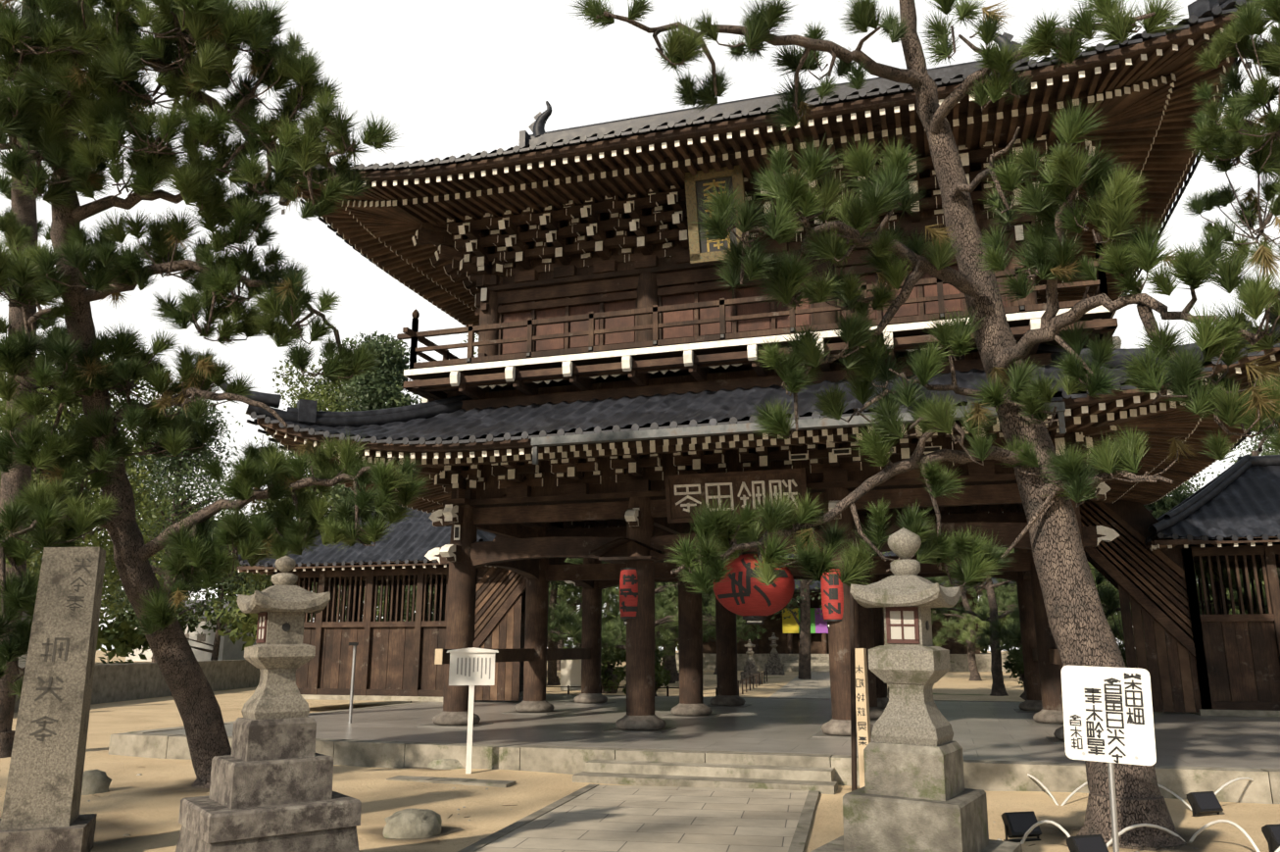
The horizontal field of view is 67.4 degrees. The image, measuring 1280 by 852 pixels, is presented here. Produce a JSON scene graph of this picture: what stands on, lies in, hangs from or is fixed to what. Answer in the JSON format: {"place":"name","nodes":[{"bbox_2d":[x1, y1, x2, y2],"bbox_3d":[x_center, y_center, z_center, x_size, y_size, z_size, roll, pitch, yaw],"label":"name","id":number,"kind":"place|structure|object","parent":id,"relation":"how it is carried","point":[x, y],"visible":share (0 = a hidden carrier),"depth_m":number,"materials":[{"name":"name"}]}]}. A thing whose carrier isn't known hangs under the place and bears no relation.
{"place":"outdoors","nodes":[
{"label":"outdoors","id":0,"kind":"place"},
{"bbox_2d":[18,610,99,667],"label":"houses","id":1,"kind":"structure","parent":0,"point":[22,664],"depth_m":68.97,"materials":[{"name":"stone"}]},
{"bbox_2d":[125,598,256,661],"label":"houses","id":2,"kind":"structure","parent":0,"point":[229,650],"depth_m":113.43,"materials":[{"name":"paint"}]},
{"bbox_2d":[0,649,1279,851],"bbox_3d":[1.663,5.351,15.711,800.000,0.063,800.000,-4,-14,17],"label":"sand ground","id":3,"kind":"structure","parent":0,"point":[129,799],"depth_m":11.16,"materials":[{"name":"beige sand"}]},
{"bbox_2d":[0,0,67,757],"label":"pine","id":4,"kind":"object","parent":3,"relation":"on","point":[20,222],"visible":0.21,"depth_m":15.64,"materials":[{"name":"green plant"}]},
{"bbox_2d":[0,546,105,851],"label":"stone pillar","id":5,"kind":"structure","parent":3,"relation":"on","point":[40,812],"depth_m":7.93,"materials":[{"name":"stone"}]},
{"bbox_2d":[26,471,98,587],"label":"tree","id":6,"kind":"object","parent":3,"relation":"on","point":[45,530],"depth_m":87.25,"materials":[{"name":"green plant"}]},
{"bbox_2d":[0,351,176,621],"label":"tree","id":7,"kind":"object","parent":3,"relation":"on","point":[103,540],"visible":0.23,"depth_m":41.19,"materials":[{"name":"green plant"}]},
{"bbox_2d":[81,769,111,794],"bbox_3d":[-6.585,4.292,11.544,0.414,0.303,0.327,10,-16,-36],"label":"rock","id":8,"kind":"object","parent":3,"relation":"on","point":[94,781],"visible":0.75,"depth_m":11.47,"materials":[{"name":"grey stone"}]},
{"bbox_2d":[13,659,260,712],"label":"cemetery wall","id":9,"kind":"structure","parent":3,"relation":"on","point":[115,682],"depth_m":32.69,"materials":[{"name":"concrete"}]},
{"bbox_2d":[34,382,271,662],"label":"tree","id":10,"kind":"object","parent":3,"relation":"on","point":[181,467],"visible":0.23,"depth_m":57.08,"materials":[{"name":"green plant"}]},
{"bbox_2d":[96,489,316,663],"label":"tree","id":11,"kind":"object","parent":3,"relation":"on","point":[125,639],"visible":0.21,"depth_m":98.47,"materials":[{"name":"green plant"}]},
{"bbox_2d":[0,0,431,787],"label":"pine","id":12,"kind":"object","parent":3,"relation":"on","point":[90,63],"visible":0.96,"depth_m":10.68,"materials":[{"name":"green plant"}]},
{"bbox_2d":[175,555,361,851],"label":"stone lantern","id":13,"kind":"object","parent":3,"relation":"on","point":[270,785],"visible":1,"depth_m":6.93,"materials":[{"name":"stone"}]},
{"bbox_2d":[231,340,416,621],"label":"tree","id":14,"kind":"object","parent":3,"relation":"on","point":[320,393],"visible":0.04,"depth_m":48.54,"materials":[{"name":"green plant"}]},
{"bbox_2d":[261,330,435,621],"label":"tree","id":15,"kind":"object","parent":3,"relation":"on","point":[371,391],"visible":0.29,"depth_m":42.20,"materials":[{"name":"green plant"}]},
{"bbox_2d":[344,585,435,621],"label":"tree","id":16,"kind":"object","parent":3,"relation":"on","point":[405,611],"depth_m":108.00,"materials":[{"name":"green plant"}]},
{"bbox_2d":[382,807,442,837],"bbox_3d":[-2.096,3.708,8.923,0.558,0.268,0.636,-3,-13,14],"label":"rock","id":17,"kind":"object","parent":3,"relation":"on","point":[413,822],"visible":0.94,"depth_m":8.71,"materials":[{"name":"grey stone"}]},
{"bbox_2d":[427,758,464,769],"bbox_3d":[-2.740,4.849,13.782,0.866,0.219,0.598,-6,-14,25],"label":"rock","id":18,"kind":"object","parent":3,"relation":"on","point":[447,763],"visible":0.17,"depth_m":13.56,"materials":[{"name":"grey stone"}]},
{"bbox_2d":[386,775,516,787],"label":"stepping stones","id":19,"kind":"object","parent":3,"relation":"on","point":[475,781],"visible":0.69,"depth_m":12.14,"materials":[{"name":"grey stone"}]},
{"bbox_2d":[381,588,547,646],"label":"tree","id":20,"kind":"object","parent":3,"relation":"on","point":[427,614],"depth_m":136.35,"materials":[{"name":"green plant"}]},
{"bbox_2d":[445,646,498,773],"bbox_3d":[-2.322,3.913,13.171,0.720,1.710,0.115,2,-13,-7],"label":"info board","id":21,"kind":"object","parent":3,"relation":"on","point":[471,666],"visible":0.98,"depth_m":13.26,"materials":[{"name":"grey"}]},
{"bbox_2d":[414,557,605,642],"bbox_3d":[-5.124,5.316,33.890,6.709,8.355,8.184,-4,-14,17],"label":"tree","id":22,"kind":"object","parent":3,"relation":"on","point":[569,617],"visible":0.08,"depth_m":32.95,"materials":[{"name":"green plant"}]},
{"bbox_2d":[463,333,619,604],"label":"tree","id":23,"kind":"object","parent":3,"relation":"on","point":[474,353],"depth_m":44.79,"materials":[{"name":"green plant"}]},
{"bbox_2d":[548,559,583,590],"bbox_3d":[-4.607,3.561,38.447,6.429,13.764,7.505,-9,-16,34],"label":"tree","id":24,"kind":"object","parent":3,"relation":"on","point":[556,583],"depth_m":38.72,"materials":[{"name":"green plant"}]},
{"bbox_2d":[560,658,581,689],"bbox_3d":[-2.683,10.149,39.273,1.060,1.245,0.560,-4,-14,17],"label":"signboard","id":25,"kind":"object","parent":3,"relation":"on","point":[570,672],"visible":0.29,"depth_m":39.05,"materials":[{"name":"grey paint"}]},
{"bbox_2d":[546,581,614,677],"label":"garden pine","id":26,"kind":"object","parent":3,"relation":"on","point":[560,593],"visible":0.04,"depth_m":54.43,"materials":[{"name":"green plant"}]},
{"bbox_2d":[546,557,620,685],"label":"garden pine","id":27,"kind":"object","parent":3,"relation":"on","point":[553,678],"visible":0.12,"depth_m":44.65,"materials":[{"name":"green plant"}]},
{"bbox_2d":[548,561,618,645],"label":"tree","id":28,"kind":"object","parent":3,"relation":"on","point":[581,593],"depth_m":56.12,"materials":[{"name":"green plant"}]},
{"bbox_2d":[556,582,620,670],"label":"tree","id":29,"kind":"object","parent":3,"relation":"on","point":[559,661],"depth_m":71.10,"materials":[{"name":"green plant"}]},
{"bbox_2d":[600,646,624,692],"bbox_3d":[-1.288,9.800,36.472,1.696,2.814,1.992,-4,-14,17],"label":"garden shrub","id":30,"kind":"object","parent":3,"relation":"on","point":[609,677],"visible":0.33,"depth_m":36.30,"materials":[{"name":"green plant"}]},
{"bbox_2d":[88,766,1138,851],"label":"ground pebbles and twigs","id":31,"kind":"object","parent":3,"relation":"on","point":[511,809],"visible":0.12,"depth_m":10.45,"materials":[{"name":"brown"}]},
{"bbox_2d":[556,588,678,650],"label":"tree","id":32,"kind":"object","parent":3,"relation":"on","point":[566,639],"depth_m":111.74,"materials":[{"name":"green plant"}]},
{"bbox_2d":[601,558,676,683],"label":"tree","id":33,"kind":"object","parent":3,"relation":"on","point":[669,664],"depth_m":46.34,"materials":[{"name":"green plant"}]},
{"bbox_2d":[611,648,671,693],"bbox_3d":[0.075,8.458,30.504,1.914,2.838,1.936,-4,-14,17],"label":"garden shrub","id":34,"kind":"object","parent":3,"relation":"on","point":[662,676],"visible":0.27,"depth_m":30.47,"materials":[{"name":"green plant"}]},
{"bbox_2d":[457,671,831,851],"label":"stone paving","id":35,"kind":"structure","parent":3,"relation":"on","point":[593,817],"depth_m":9.43,"materials":[{"name":"grey stone"}]},
{"bbox_2d":[547,558,744,695],"bbox_3d":[0.363,6.241,35.351,8.428,7.220,7.382,-4,-14,17],"label":"tree","id":36,"kind":"object","parent":3,"relation":"on","point":[615,645],"visible":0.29,"depth_m":34.08,"materials":[{"name":"green plant"}]},
{"bbox_2d":[409,670,888,702],"bbox_3d":[3.181,10.174,37.943,14.553,0.600,22.505,-4,-14,17],"label":"garden fence","id":37,"kind":"object","parent":3,"relation":"on","point":[666,687],"visible":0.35,"depth_m":34.10,"materials":[{"name":"brown wood"}]},
{"bbox_2d":[606,585,710,647],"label":"garden pine","id":38,"kind":"object","parent":3,"relation":"on","point":[614,587],"depth_m":67.88,"materials":[{"name":"green plant"}]},
{"bbox_2d":[576,558,747,660],"bbox_3d":[0.924,7.576,40.966,7.213,7.118,8.631,3,-13,-13],"label":"tree","id":39,"kind":"object","parent":3,"relation":"on","point":[666,633],"visible":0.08,"depth_m":38.67,"materials":[{"name":"green plant"}]},
{"bbox_2d":[93,766,1231,851],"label":"ground dirt rings","id":40,"kind":"object","parent":3,"relation":"on","point":[112,831],"visible":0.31,"depth_m":8.84,"materials":[{"name":"brown soil"}]},
{"bbox_2d":[617,592,753,681],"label":"garden pine","id":41,"kind":"object","parent":3,"relation":"on","point":[713,633],"visible":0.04,"depth_m":47.22,"materials":[{"name":"green plant"}]},
{"bbox_2d":[107,693,1279,803],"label":"stone platform","id":42,"kind":"structure","parent":3,"relation":"on","point":[769,743],"depth_m":14.01,"materials":[{"name":"grey stone"}]},
{"bbox_2d":[348,641,358,723],"bbox_3d":[-5.361,4.926,17.782,0.160,1.800,0.220,3,-13,-13],"label":"sign post","id":43,"kind":"object","parent":42,"relation":"on","point":[355,644],"visible":0.73,"depth_m":17.86,"materials":[{"name":"silver metal"}]},
{"bbox_2d":[236,503,566,701],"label":"wooden building","id":44,"kind":"structure","parent":42,"relation":"on","point":[395,656],"depth_m":25.54,"materials":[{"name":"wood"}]},
{"bbox_2d":[220,0,1279,739],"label":"temple gate","id":45,"kind":"object","parent":42,"relation":"on","point":[597,388],"visible":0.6,"depth_m":16.95,"materials":[{"name":"wood"}]},
{"bbox_2d":[453,164,941,540],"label":"gate plaques","id":46,"kind":"object","parent":45,"relation":"attached to","point":[683,490],"visible":0.56,"depth_m":16.21,"materials":[{"name":"brown wood"}]},
{"bbox_2d":[590,537,843,628],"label":"paper lanterns","id":47,"kind":"object","parent":45,"relation":"attached to","point":[748,598],"visible":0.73,"depth_m":16.08,"materials":[{"name":"red paper"}]},
{"bbox_2d":[1078,453,1279,716],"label":"wooden building","id":48,"kind":"structure","parent":42,"relation":"on","point":[1221,661],"depth_m":20.14,"materials":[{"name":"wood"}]},
{"bbox_2d":[676,603,768,674],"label":"garden pine","id":49,"kind":"object","parent":3,"relation":"on","point":[751,634],"visible":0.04,"depth_m":63.07,"materials":[{"name":"green plant"}]},
{"bbox_2d":[739,639,761,684],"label":"stone lantern","id":50,"kind":"object","parent":3,"relation":"on","point":[750,668],"visible":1,"depth_m":45.65,"materials":[{"name":"stone"}]},
{"bbox_2d":[764,632,785,675],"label":"stone lantern","id":51,"kind":"object","parent":3,"relation":"on","point":[773,665],"visible":0.98,"depth_m":59.84,"materials":[{"name":"stone"}]},
{"bbox_2d":[739,550,890,679],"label":"tree","id":52,"kind":"object","parent":3,"relation":"on","point":[804,623],"visible":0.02,"depth_m":52.56,"materials":[{"name":"plant"}]},
{"bbox_2d":[658,550,1017,671],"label":"hall","id":53,"kind":"structure","parent":3,"relation":"on","point":[786,630],"depth_m":70.81,"materials":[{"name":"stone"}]},
{"bbox_2d":[849,587,857,790],"bbox_3d":[2.355,2.902,10.605,0.060,2.536,0.192,8,-15,-30],"label":"wooden post","id":54,"kind":"object","parent":3,"relation":"on","point":[853,702],"visible":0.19,"depth_m":10.57,"materials":[{"name":"brown wood"}]},
{"bbox_2d":[810,527,1022,851],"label":"stone lantern","id":55,"kind":"object","parent":3,"relation":"on","point":[912,794],"visible":1,"depth_m":6.67,"materials":[{"name":"stone"}]},
{"bbox_2d":[565,0,1279,849],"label":"pine","id":56,"kind":"object","parent":3,"relation":"on","point":[1052,484],"visible":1,"depth_m":9.04,"materials":[{"name":"green plant"}]},
{"bbox_2d":[927,547,1019,680],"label":"garden pine","id":57,"kind":"object","parent":3,"relation":"on","point":[953,624],"visible":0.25,"depth_m":50.51,"materials":[{"name":"green plant"}]},
{"bbox_2d":[976,595,1017,652],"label":"tree","id":58,"kind":"object","parent":3,"relation":"on","point":[984,651],"depth_m":105.83,"materials":[{"name":"green plant"}]},
{"bbox_2d":[1001,647,1027,699],"bbox_3d":[12.319,8.452,30.368,1.557,2.924,1.796,3,-13,-14],"label":"garden shrub","id":59,"kind":"object","parent":3,"relation":"on","point":[1011,665],"visible":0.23,"depth_m":30.40,"materials":[{"name":"green plant"}]},
{"bbox_2d":[914,546,1123,695],"bbox_3d":[13.356,5.948,35.248,8.555,7.730,6.800,-6,-14,26],"label":"garden pine","id":60,"kind":"object","parent":3,"relation":"on","point":[998,684],"visible":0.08,"depth_m":34.90,"materials":[{"name":"green plant"}]},
{"bbox_2d":[982,583,1120,638],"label":"garden pine","id":61,"kind":"object","parent":3,"relation":"on","point":[1007,599],"depth_m":59.77,"materials":[{"name":"green plant"}]},
{"bbox_2d":[962,546,1143,649],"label":"tree","id":62,"kind":"object","parent":3,"relation":"on","point":[968,617],"visible":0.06,"depth_m":45.53,"materials":[{"name":"green plant"}]},
{"bbox_2d":[979,492,1197,619],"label":"tree","id":63,"kind":"object","parent":3,"relation":"on","point":[1016,603],"depth_m":99.87,"materials":[{"name":"green plant"}]},
{"bbox_2d":[1060,665,1156,851],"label":"notice sign","id":64,"kind":"object","parent":3,"relation":"on","point":[1107,715],"visible":1,"depth_m":7.30,"materials":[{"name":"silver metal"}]},
{"bbox_2d":[969,484,1279,668],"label":"tree","id":65,"kind":"object","parent":3,"relation":"on","point":[1108,598],"visible":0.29,"depth_m":25.30,"materials":[{"name":"green plant"}]},
{"bbox_2d":[1000,790,1279,851],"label":"floodlights","id":66,"kind":"object","parent":3,"relation":"on","point":[1018,823],"visible":0.9,"depth_m":8.64,"materials":[{"name":"grey metal"}]},
{"bbox_2d":[1020,773,1279,851],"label":"border hoops","id":67,"kind":"object","parent":3,"relation":"on","point":[1123,830],"visible":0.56,"depth_m":8.37,"materials":[{"name":"white plastic"}]},
{"bbox_2d":[1091,502,1212,644],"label":"tree","id":68,"kind":"object","parent":3,"relation":"on","point":[1116,615],"depth_m":46.32,"materials":[{"name":"green plant"}]},
{"bbox_2d":[1095,467,1263,612],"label":"tree","id":69,"kind":"object","parent":3,"relation":"on","point":[1188,485],"visible":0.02,"depth_m":52.45,"materials":[{"name":"green plant"}]},
{"bbox_2d":[1154,418,1279,614],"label":"tree","id":70,"kind":"object","parent":3,"relation":"on","point":[1257,451],"visible":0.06,"depth_m":29.51,"materials":[{"name":"green plant"}]},
{"bbox_2d":[1179,0,1279,452],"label":"pine","id":71,"kind":"object","parent":3,"relation":"on","point":[1236,133],"visible":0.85,"depth_m":11.79,"materials":[{"name":"green plant"}]},
{"bbox_2d":[1196,576,1265,612],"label":"tree","id":72,"kind":"object","parent":3,"relation":"on","point":[1251,592],"depth_m":89.39,"materials":[{"name":"green plant"}]},
{"bbox_2d":[1196,426,1279,592],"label":"tree","id":73,"kind":"object","parent":3,"relation":"on","point":[1267,450],"visible":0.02,"depth_m":62.36,"materials":[{"name":"green plant"}]},
{"bbox_2d":[0,0,1279,650],"label":"sky","id":74,"kind":"structure","parent":0,"point":[457,77],"materials":[{"name":"white"}]},
{"bbox_2d":[855,647,871,787],"bbox_3d":[2.749,3.609,11.826,0.130,1.700,0.132,-7,-14,26],"label":"signpost","id":75,"kind":"object","parent":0,"point":[862,713],"visible":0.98,"depth_m":11.81,"materials":[{"name":"brown wood"}]}
]}

